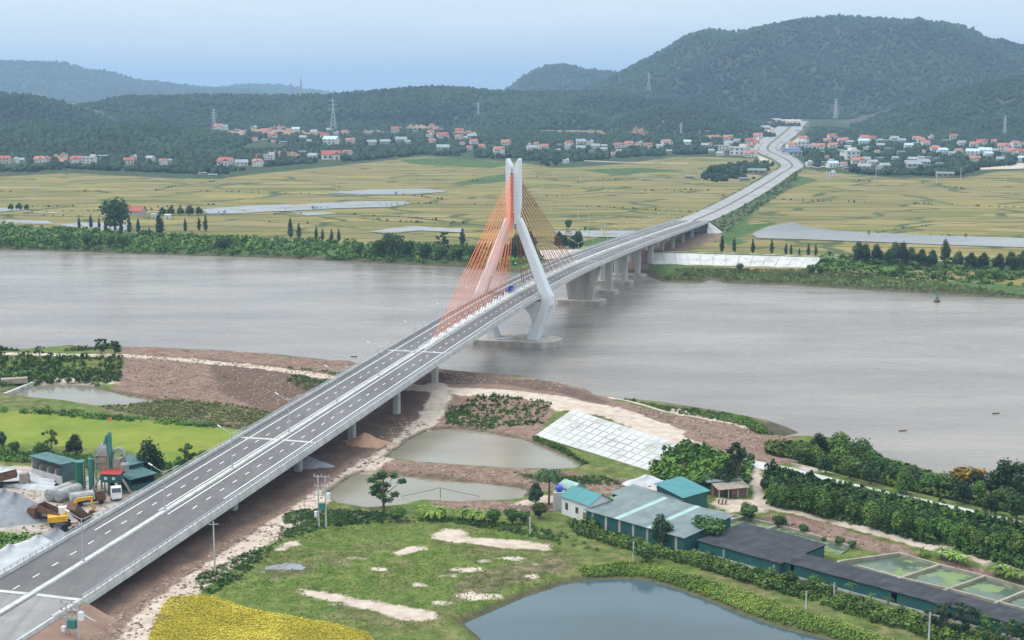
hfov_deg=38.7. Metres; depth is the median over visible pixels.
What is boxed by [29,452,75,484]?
aggregate bins
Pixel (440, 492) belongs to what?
lift net
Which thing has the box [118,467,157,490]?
open store
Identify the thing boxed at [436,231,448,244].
open tree
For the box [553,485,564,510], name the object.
water tank
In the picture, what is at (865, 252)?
evergreen tree
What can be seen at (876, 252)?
evergreen tree
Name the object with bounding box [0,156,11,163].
village house
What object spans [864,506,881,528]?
hedge tree
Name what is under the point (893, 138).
village house
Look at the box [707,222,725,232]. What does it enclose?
slope paving
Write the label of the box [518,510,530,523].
broadleaf tree
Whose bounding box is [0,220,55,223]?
flooded paddy
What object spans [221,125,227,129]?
village house
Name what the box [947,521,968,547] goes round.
hedge tree
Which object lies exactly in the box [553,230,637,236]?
flooded paddy
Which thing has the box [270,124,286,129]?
earth cut
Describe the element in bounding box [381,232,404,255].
broadleaf tree
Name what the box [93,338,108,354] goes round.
open tree
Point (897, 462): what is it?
hedge tree
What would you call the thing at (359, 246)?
broadleaf tree
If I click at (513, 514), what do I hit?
broadleaf tree
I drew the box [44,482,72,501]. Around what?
bitumen tank
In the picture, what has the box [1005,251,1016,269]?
evergreen tree
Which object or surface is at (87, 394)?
pond
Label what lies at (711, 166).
evergreen tree
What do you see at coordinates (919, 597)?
shade net house
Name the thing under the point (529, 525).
utility pole
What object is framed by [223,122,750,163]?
village trees
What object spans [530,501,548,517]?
broadleaf tree
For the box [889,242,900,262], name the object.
evergreen tree
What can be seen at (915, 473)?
evergreen tree
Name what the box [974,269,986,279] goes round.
broadleaf tree
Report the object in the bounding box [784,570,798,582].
broadleaf tree
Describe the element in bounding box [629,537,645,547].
broadleaf tree
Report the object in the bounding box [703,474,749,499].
open shed
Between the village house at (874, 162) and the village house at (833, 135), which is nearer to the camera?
the village house at (874, 162)
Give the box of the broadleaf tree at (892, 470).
[882,463,902,479]
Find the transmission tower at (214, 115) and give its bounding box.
[210,108,216,127]
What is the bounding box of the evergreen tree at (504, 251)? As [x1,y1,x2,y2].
[501,244,509,257]
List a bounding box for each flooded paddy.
[0,207,24,211]
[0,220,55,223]
[59,222,131,231]
[203,201,408,213]
[295,211,337,215]
[328,188,449,194]
[369,226,464,232]
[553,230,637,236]
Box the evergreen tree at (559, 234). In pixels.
[554,231,563,247]
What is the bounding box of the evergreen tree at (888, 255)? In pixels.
[883,249,892,261]
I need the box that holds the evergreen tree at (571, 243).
[567,235,576,248]
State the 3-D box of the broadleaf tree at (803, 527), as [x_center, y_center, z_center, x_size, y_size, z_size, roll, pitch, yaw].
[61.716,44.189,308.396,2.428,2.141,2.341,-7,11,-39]
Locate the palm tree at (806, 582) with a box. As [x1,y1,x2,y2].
[800,579,811,589]
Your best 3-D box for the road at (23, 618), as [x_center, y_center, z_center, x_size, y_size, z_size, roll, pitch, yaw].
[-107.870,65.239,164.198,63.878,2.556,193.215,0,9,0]
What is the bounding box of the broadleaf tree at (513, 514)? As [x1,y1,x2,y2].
[503,507,520,523]
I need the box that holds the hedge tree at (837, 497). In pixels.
[824,488,845,513]
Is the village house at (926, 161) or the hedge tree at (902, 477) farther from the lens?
the village house at (926, 161)
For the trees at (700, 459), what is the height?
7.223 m
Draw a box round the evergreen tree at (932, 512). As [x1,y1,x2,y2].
[924,509,937,520]
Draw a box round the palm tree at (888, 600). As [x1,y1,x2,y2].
[881,595,895,609]
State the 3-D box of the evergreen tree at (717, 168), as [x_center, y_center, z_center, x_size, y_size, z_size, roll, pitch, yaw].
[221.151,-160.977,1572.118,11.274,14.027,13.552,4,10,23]
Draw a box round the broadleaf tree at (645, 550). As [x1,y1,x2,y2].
[631,542,657,562]
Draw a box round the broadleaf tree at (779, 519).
[771,514,787,526]
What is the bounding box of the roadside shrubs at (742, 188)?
[676,137,779,218]
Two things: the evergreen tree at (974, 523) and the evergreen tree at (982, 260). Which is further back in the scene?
the evergreen tree at (982, 260)
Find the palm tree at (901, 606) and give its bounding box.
[896,603,907,610]
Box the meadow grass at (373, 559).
[208,517,578,639]
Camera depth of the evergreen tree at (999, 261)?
752.09 m
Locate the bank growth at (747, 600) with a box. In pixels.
[579,560,893,639]
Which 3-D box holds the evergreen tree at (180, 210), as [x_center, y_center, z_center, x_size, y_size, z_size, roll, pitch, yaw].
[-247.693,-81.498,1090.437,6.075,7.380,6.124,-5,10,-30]
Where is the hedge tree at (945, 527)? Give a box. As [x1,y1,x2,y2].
[937,518,955,542]
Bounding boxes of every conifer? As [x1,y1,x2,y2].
[89,215,92,227]
[103,217,107,230]
[119,218,123,234]
[126,216,132,233]
[136,218,139,231]
[155,213,164,232]
[183,217,187,231]
[196,217,200,229]
[203,216,207,231]
[287,217,293,238]
[296,223,301,237]
[314,227,317,239]
[321,228,324,240]
[336,228,340,240]
[459,228,466,243]
[719,236,724,251]
[732,237,735,251]
[751,239,755,252]
[769,239,773,253]
[806,243,809,254]
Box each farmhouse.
[128,205,147,214]
[560,485,613,520]
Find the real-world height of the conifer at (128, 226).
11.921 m
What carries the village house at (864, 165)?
on the ground at (428, 401)
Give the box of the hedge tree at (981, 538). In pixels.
[971,530,986,549]
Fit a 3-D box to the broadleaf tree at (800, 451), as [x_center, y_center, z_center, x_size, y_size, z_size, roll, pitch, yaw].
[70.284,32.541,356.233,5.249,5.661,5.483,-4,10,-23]
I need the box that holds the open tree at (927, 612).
[921,609,940,624]
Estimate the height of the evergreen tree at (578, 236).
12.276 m
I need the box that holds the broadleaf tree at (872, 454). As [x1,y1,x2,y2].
[865,449,881,461]
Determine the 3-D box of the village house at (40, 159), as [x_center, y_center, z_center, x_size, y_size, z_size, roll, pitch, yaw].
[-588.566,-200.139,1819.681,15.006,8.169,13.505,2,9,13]
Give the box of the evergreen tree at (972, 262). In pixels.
[964,252,976,267]
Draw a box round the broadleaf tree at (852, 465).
[838,455,862,478]
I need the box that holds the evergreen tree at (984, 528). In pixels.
[977,524,989,533]
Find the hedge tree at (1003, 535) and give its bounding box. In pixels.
[995,531,1012,550]
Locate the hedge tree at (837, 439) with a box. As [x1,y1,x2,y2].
[828,430,851,452]
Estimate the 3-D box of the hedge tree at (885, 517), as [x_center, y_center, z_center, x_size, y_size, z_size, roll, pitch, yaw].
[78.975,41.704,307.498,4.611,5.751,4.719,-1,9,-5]
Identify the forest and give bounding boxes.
[0,59,285,102]
[0,91,131,124]
[0,120,266,154]
[73,84,810,127]
[218,83,336,94]
[267,118,409,127]
[451,102,609,129]
[505,63,616,90]
[580,13,1023,118]
[601,104,775,136]
[850,73,1023,135]
[952,107,1023,139]
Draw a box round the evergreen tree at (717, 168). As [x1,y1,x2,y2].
[712,164,722,172]
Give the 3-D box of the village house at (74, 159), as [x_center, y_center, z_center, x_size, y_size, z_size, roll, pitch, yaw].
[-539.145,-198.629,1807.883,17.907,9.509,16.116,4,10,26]
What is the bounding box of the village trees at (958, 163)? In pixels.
[799,126,1023,175]
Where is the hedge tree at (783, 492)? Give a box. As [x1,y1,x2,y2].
[773,485,792,507]
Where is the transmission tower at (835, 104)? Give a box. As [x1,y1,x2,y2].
[833,98,837,118]
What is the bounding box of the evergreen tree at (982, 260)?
[977,252,989,268]
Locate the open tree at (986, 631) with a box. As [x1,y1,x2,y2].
[975,614,999,638]
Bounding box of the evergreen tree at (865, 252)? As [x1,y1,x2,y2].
[859,244,870,261]
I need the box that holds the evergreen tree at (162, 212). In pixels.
[159,207,165,214]
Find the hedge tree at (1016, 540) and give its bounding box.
[1006,531,1023,555]
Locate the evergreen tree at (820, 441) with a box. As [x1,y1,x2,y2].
[810,432,828,451]
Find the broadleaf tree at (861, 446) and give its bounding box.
[847,437,872,455]
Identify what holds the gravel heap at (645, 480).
on the ground at (428, 401)
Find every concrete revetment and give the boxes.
[536,409,679,469]
[540,249,582,258]
[652,252,819,267]
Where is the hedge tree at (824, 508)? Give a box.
[811,488,834,516]
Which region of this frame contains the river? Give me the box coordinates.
[0,250,1023,482]
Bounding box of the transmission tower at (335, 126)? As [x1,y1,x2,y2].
[330,98,336,129]
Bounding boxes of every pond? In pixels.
[13,384,152,405]
[330,474,527,506]
[388,429,579,468]
[465,579,825,639]
[730,520,848,553]
[845,556,1023,606]
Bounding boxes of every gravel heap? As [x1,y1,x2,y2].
[0,467,29,472]
[0,488,34,501]
[0,492,72,527]
[0,543,34,572]
[13,534,55,552]
[26,527,69,540]
[265,562,305,569]
[286,456,334,470]
[621,474,663,486]
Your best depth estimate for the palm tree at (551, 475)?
325.96 m
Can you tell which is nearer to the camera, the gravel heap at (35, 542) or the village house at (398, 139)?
the gravel heap at (35, 542)
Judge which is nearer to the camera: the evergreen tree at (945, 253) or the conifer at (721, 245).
the evergreen tree at (945, 253)
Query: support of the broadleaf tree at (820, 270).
on the ground at (428, 401)
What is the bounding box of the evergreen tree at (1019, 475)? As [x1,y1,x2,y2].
[1004,459,1023,494]
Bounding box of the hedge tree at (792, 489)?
[785,483,801,501]
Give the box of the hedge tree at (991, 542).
[983,531,1004,551]
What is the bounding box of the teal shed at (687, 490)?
[654,476,710,507]
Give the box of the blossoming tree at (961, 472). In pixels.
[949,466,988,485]
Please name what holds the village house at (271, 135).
on the ground at (428, 401)
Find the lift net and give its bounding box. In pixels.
[401,487,475,497]
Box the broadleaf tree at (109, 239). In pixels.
[103,234,115,245]
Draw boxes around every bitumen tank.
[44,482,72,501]
[53,483,82,502]
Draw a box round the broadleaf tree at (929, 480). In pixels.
[918,470,942,487]
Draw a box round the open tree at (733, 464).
[721,441,754,477]
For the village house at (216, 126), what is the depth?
2844.65 m
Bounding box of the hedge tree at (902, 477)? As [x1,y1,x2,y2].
[894,468,915,492]
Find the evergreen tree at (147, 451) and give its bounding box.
[136,437,165,471]
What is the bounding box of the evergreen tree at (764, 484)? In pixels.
[760,475,769,489]
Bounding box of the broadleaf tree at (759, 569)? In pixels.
[752,565,764,575]
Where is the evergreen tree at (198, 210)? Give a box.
[195,207,202,215]
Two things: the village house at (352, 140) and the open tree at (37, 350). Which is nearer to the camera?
the open tree at (37, 350)
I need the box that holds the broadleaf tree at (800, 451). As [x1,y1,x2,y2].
[788,442,809,463]
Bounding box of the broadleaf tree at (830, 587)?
[826,584,836,591]
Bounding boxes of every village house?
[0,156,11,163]
[11,157,19,162]
[33,156,47,162]
[69,156,81,162]
[82,154,96,162]
[123,157,133,164]
[145,155,155,160]
[158,158,167,164]
[213,124,224,128]
[216,157,234,165]
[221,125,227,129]
[234,159,247,165]
[251,159,263,166]
[263,152,275,159]
[267,133,277,138]
[299,135,307,138]
[307,153,317,157]
[319,133,329,137]
[320,150,340,159]
[322,136,340,144]
[341,150,353,154]
[345,138,355,143]
[367,140,376,144]
[379,139,390,143]
[391,127,399,132]
[394,137,406,141]
[436,132,448,137]
[436,144,449,149]
[454,134,462,138]
[455,128,464,131]
[469,139,478,143]
[492,146,504,154]
[500,139,510,144]
[526,145,536,150]
[539,144,548,148]
[562,158,569,162]
[564,141,573,144]
[575,139,585,143]
[576,145,585,149]
[586,140,593,145]
[591,144,599,148]
[612,142,624,147]
[624,141,634,144]
[643,143,652,147]
[659,139,672,144]
[683,140,690,144]
[685,175,693,178]
[701,143,709,146]
[716,151,724,155]
[718,143,728,150]
[723,135,732,139]
[723,140,733,145]
[730,144,747,155]
[737,177,748,180]
[744,138,756,143]
[745,151,757,156]
[747,168,767,174]
[751,141,759,144]
[753,133,763,137]
[759,125,771,129]
[780,148,801,151]
[782,150,802,155]
[785,142,797,147]
[794,139,808,147]
[796,136,808,140]
[805,160,812,165]
[813,143,825,148]
[823,138,831,141]
[825,161,838,167]
[826,133,837,138]
[826,170,835,177]
[827,142,839,147]
[836,138,848,142]
[840,147,859,159]
[840,162,847,165]
[850,157,864,163]
[857,138,868,144]
[858,163,871,168]
[866,160,877,164]
[868,136,876,140]
[876,164,882,168]
[877,163,890,167]
[889,136,898,140]
[897,138,905,141]
[902,160,921,167]
[903,143,913,147]
[914,137,927,141]
[915,158,930,164]
[920,140,931,145]
[929,146,940,150]
[935,172,954,176]
[936,148,948,153]
[949,134,957,139]
[954,148,963,152]
[956,140,965,144]
[966,148,979,155]
[969,141,980,146]
[969,156,980,161]
[976,139,987,144]
[978,147,991,153]
[982,151,993,157]
[997,143,1009,151]
[1006,148,1018,153]
[1009,141,1021,147]
[1015,149,1023,155]
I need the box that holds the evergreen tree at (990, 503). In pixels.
[982,495,999,513]
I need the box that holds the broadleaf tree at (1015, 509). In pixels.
[1004,492,1023,519]
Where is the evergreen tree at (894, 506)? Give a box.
[890,504,898,511]
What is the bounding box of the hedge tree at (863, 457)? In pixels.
[853,449,870,468]
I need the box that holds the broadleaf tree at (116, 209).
[97,196,130,230]
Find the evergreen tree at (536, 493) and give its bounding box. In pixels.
[528,481,543,502]
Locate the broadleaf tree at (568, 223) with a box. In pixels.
[564,219,571,228]
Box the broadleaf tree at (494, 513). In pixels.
[486,507,500,521]
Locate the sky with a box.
[0,0,1023,92]
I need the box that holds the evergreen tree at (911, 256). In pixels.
[906,247,916,263]
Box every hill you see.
[0,64,161,98]
[0,101,116,122]
[116,93,666,125]
[488,112,600,129]
[520,74,596,88]
[611,110,752,137]
[615,21,1023,116]
[838,81,1023,126]
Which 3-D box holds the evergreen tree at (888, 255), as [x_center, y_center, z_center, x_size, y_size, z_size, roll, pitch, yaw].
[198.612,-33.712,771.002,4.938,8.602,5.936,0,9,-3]
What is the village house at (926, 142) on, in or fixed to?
on the ground at (428, 401)
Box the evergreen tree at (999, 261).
[993,253,1004,268]
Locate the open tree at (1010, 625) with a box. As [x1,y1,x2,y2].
[994,618,1022,639]
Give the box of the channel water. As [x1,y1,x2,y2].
[752,222,1023,246]
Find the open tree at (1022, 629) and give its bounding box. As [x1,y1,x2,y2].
[1014,621,1023,639]
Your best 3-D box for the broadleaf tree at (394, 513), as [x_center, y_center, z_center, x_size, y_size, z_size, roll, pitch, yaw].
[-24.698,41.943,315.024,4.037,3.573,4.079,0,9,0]
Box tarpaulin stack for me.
[1,376,27,383]
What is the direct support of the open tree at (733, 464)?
on the ground at (428, 401)
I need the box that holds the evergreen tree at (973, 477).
[964,469,988,492]
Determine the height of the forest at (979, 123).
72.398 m
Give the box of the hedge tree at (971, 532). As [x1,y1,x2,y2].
[961,525,977,544]
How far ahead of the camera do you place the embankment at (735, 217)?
1240.12 m
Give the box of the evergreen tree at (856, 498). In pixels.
[850,495,860,502]
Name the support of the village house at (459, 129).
on the ground at (428, 401)
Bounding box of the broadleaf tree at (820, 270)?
[817,267,823,273]
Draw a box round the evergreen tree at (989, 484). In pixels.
[983,469,1002,495]
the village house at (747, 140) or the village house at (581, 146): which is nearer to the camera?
the village house at (581, 146)
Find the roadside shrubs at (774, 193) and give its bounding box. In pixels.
[713,135,804,228]
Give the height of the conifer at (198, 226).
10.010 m
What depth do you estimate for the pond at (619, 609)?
259.83 m
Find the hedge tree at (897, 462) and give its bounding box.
[891,460,904,468]
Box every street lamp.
[64,509,96,560]
[148,463,178,509]
[217,425,243,467]
[275,392,300,431]
[324,365,348,401]
[367,341,389,375]
[405,321,423,352]
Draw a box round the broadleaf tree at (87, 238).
[81,233,92,245]
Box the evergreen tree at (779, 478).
[773,472,787,485]
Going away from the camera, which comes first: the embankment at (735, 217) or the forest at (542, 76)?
the embankment at (735, 217)
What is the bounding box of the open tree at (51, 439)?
[41,429,57,450]
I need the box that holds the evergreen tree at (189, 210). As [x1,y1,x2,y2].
[185,205,193,215]
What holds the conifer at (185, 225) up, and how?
on the ground at (428, 401)
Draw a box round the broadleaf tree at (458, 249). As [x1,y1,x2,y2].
[451,244,464,259]
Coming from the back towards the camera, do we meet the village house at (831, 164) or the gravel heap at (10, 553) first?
the village house at (831, 164)
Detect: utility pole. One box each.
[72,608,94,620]
[209,521,217,571]
[529,517,530,533]
[928,612,930,639]
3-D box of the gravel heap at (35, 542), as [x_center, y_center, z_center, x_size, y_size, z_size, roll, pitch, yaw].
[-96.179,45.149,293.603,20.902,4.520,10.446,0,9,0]
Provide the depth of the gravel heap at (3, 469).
354.27 m
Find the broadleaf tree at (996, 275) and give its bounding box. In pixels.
[990,271,1002,279]
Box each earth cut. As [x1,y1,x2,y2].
[46,152,67,160]
[227,128,324,134]
[256,150,298,156]
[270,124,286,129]
[347,129,392,134]
[400,123,442,129]
[452,130,476,133]
[631,125,647,134]
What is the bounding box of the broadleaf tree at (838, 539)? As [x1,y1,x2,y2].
[835,536,845,543]
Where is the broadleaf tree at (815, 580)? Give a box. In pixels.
[808,575,822,585]
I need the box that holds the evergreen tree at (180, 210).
[177,206,184,215]
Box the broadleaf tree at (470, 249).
[464,244,481,258]
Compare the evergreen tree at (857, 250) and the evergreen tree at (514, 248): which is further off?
the evergreen tree at (514, 248)
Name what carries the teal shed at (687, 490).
on the ground at (428, 401)
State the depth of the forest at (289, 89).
10653.68 m
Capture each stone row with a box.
[3,481,54,490]
[5,478,58,485]
[15,475,54,481]
[17,472,39,476]
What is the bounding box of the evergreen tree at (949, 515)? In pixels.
[943,512,954,522]
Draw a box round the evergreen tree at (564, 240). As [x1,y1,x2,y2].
[561,234,568,247]
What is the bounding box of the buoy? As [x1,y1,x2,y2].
[934,291,939,302]
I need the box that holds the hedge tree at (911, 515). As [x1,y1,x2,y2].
[899,506,921,532]
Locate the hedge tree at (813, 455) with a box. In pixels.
[805,444,823,464]
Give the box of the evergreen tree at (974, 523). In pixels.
[968,519,981,527]
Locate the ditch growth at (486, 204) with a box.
[0,174,1021,235]
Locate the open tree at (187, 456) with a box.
[175,442,196,465]
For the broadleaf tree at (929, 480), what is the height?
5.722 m
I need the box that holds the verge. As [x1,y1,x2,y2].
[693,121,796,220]
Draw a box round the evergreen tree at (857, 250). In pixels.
[851,242,862,260]
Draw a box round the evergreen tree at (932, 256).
[926,249,937,265]
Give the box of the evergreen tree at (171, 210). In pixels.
[167,206,174,215]
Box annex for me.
[558,479,587,490]
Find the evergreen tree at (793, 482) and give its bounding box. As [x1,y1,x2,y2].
[786,480,798,486]
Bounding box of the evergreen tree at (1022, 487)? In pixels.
[1015,474,1023,495]
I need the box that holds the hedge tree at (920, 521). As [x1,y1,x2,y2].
[913,516,929,532]
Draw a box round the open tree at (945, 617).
[928,602,961,628]
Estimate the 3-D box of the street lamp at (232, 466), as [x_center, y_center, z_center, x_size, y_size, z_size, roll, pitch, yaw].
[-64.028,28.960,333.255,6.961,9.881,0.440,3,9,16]
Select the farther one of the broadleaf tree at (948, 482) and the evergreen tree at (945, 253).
the evergreen tree at (945, 253)
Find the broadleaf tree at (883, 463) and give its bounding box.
[871,457,891,471]
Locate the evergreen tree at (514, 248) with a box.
[509,233,521,255]
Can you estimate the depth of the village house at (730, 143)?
2224.98 m
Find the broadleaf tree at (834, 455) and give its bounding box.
[827,445,853,462]
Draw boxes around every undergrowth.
[0,221,545,266]
[0,343,122,386]
[0,405,221,548]
[195,508,598,595]
[567,516,1002,639]
[762,459,1023,570]
[763,438,1022,514]
[802,251,1023,285]
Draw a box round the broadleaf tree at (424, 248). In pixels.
[417,242,431,257]
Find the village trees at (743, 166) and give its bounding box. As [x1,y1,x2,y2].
[700,159,773,181]
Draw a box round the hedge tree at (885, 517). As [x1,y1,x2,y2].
[877,503,895,527]
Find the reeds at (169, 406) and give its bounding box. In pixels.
[99,397,275,428]
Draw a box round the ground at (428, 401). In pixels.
[0,103,1023,639]
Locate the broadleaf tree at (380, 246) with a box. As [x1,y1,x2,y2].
[372,238,386,255]
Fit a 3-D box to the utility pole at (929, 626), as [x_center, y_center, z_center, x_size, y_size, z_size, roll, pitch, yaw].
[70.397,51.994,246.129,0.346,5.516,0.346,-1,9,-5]
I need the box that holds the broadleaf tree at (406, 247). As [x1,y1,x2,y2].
[399,240,415,256]
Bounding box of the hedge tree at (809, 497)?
[800,485,819,511]
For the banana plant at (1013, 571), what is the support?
on the ground at (428, 401)
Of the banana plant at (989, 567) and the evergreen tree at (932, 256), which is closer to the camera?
the banana plant at (989, 567)
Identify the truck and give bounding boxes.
[0,468,30,487]
[27,501,59,523]
[52,502,91,532]
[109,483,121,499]
[506,285,513,291]
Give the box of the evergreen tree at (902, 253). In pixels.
[894,242,908,263]
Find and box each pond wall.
[708,508,849,548]
[837,552,1023,610]
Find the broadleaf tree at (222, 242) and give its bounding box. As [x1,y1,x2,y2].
[215,234,232,249]
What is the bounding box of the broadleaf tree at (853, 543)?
[847,540,856,547]
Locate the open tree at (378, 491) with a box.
[366,469,406,510]
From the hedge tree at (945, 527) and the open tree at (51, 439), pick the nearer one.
the hedge tree at (945, 527)
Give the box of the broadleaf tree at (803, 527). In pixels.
[798,523,808,531]
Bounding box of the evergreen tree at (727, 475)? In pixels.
[712,465,734,482]
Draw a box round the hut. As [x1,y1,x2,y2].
[164,214,171,218]
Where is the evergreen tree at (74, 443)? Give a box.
[64,432,83,455]
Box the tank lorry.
[69,489,105,506]
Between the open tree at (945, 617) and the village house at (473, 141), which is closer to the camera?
the open tree at (945, 617)
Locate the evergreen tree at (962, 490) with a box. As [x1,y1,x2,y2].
[953,479,972,503]
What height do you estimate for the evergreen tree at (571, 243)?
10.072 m
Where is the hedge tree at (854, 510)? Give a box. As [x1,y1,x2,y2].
[844,500,862,519]
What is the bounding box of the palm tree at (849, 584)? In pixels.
[843,582,857,594]
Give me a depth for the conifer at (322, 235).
899.04 m
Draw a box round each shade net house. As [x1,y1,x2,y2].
[697,523,825,574]
[774,550,1023,639]
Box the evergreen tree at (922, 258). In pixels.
[916,249,926,264]
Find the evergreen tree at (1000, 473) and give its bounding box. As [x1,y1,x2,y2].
[989,457,1017,490]
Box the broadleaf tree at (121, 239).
[116,235,127,245]
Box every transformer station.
[60,599,83,638]
[313,474,330,527]
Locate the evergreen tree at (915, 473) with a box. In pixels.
[907,464,923,480]
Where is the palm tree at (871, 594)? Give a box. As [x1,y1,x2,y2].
[866,592,876,600]
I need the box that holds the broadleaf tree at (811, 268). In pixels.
[807,265,814,272]
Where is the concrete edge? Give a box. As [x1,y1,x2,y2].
[2,381,36,393]
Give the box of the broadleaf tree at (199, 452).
[196,449,207,458]
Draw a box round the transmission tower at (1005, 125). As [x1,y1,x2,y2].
[1002,116,1006,132]
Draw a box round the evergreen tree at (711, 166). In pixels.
[706,164,713,172]
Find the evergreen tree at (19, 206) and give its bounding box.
[15,203,22,209]
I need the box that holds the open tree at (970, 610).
[950,601,982,630]
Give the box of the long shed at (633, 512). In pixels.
[583,489,733,550]
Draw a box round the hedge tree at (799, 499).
[792,487,805,509]
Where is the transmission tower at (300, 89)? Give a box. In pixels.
[299,78,302,93]
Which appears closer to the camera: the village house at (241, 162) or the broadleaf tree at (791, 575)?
the broadleaf tree at (791, 575)
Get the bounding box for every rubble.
[4,482,140,535]
[108,404,885,639]
[122,348,606,411]
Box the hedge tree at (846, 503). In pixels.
[840,498,857,517]
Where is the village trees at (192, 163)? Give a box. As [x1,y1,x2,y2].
[0,145,358,174]
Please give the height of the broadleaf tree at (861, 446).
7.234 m
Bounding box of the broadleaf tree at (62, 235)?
[58,230,71,241]
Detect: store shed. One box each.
[120,454,146,468]
[609,484,684,501]
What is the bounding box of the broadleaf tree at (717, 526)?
[691,515,727,536]
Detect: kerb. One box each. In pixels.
[0,594,32,615]
[16,598,83,639]
[679,127,781,218]
[710,122,805,220]
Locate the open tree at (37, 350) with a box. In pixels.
[33,346,44,354]
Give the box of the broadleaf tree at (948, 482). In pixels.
[936,470,957,489]
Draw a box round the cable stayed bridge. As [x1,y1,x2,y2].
[0,158,709,616]
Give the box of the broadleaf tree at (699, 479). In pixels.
[695,472,717,489]
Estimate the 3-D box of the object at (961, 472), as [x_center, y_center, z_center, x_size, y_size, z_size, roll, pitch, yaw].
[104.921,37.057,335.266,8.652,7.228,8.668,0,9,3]
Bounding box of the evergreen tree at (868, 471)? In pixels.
[859,458,880,483]
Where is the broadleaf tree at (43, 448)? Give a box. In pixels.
[32,441,52,453]
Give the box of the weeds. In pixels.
[286,366,805,485]
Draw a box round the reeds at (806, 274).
[663,267,1023,296]
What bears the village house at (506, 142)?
on the ground at (428, 401)
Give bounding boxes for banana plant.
[413,503,435,515]
[423,505,446,519]
[437,507,453,517]
[454,510,471,518]
[461,508,480,518]
[474,510,490,520]
[913,547,930,557]
[931,546,953,558]
[940,550,959,561]
[949,551,966,563]
[959,556,972,566]
[984,561,1008,574]
[993,564,1016,577]
[1001,566,1023,580]
[1011,573,1023,583]
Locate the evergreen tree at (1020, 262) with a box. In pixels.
[1015,251,1023,268]
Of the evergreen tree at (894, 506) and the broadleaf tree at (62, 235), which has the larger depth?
the broadleaf tree at (62, 235)
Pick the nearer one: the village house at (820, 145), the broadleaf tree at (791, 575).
the broadleaf tree at (791, 575)
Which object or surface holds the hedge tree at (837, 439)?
on the ground at (428, 401)
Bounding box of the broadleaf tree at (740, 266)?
[735,263,743,268]
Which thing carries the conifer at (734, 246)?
on the ground at (428, 401)
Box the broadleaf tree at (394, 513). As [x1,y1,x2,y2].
[388,505,405,520]
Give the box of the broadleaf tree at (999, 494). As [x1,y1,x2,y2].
[990,486,1016,502]
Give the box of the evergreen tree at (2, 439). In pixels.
[0,431,6,446]
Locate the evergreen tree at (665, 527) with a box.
[651,513,674,543]
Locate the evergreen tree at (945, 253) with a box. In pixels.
[940,239,950,260]
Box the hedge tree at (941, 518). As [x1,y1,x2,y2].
[934,516,949,536]
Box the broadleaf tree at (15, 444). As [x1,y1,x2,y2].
[8,440,19,450]
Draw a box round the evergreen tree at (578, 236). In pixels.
[574,230,583,248]
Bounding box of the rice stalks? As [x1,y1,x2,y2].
[149,594,371,639]
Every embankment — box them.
[1,597,117,639]
[701,121,810,230]
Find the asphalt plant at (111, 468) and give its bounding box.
[75,432,131,494]
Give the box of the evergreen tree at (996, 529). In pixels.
[989,524,1004,536]
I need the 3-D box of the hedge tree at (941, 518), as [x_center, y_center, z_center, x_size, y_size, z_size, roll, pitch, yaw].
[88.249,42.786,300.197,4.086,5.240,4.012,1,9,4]
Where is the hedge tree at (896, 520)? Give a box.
[890,510,908,531]
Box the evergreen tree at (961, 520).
[956,518,966,525]
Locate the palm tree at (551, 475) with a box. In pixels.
[532,468,565,504]
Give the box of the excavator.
[47,496,94,527]
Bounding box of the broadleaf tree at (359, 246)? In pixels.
[352,242,363,253]
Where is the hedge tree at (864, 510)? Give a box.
[859,500,879,518]
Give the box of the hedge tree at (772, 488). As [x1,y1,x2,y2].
[764,482,779,504]
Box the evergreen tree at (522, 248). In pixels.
[519,230,537,253]
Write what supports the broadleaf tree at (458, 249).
on the ground at (428, 401)
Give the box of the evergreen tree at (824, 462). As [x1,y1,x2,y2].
[817,454,833,473]
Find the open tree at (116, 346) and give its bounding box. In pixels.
[106,340,120,353]
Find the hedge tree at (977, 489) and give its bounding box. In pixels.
[969,480,987,499]
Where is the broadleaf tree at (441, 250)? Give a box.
[434,242,449,258]
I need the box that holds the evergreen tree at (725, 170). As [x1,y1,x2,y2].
[720,167,729,173]
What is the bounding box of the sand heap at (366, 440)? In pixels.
[341,432,398,448]
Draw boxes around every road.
[0,593,23,608]
[0,596,73,639]
[678,121,794,220]
[695,121,806,220]
[746,459,1021,524]
[771,118,790,121]
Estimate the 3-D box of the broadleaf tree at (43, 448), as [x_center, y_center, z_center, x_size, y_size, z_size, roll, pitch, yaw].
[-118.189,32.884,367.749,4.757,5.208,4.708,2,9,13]
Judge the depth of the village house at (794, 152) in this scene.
1953.80 m
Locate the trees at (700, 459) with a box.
[648,439,755,493]
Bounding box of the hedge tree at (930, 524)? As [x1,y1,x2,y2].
[923,517,940,535]
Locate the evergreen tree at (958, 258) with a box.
[952,250,963,264]
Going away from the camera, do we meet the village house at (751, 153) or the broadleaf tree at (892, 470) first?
the broadleaf tree at (892, 470)
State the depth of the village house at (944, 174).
1564.00 m
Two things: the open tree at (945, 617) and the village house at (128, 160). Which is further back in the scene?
the village house at (128, 160)
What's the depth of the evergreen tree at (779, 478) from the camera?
332.20 m
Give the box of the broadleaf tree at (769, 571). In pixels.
[764,567,777,576]
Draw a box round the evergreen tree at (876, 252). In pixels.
[871,243,883,259]

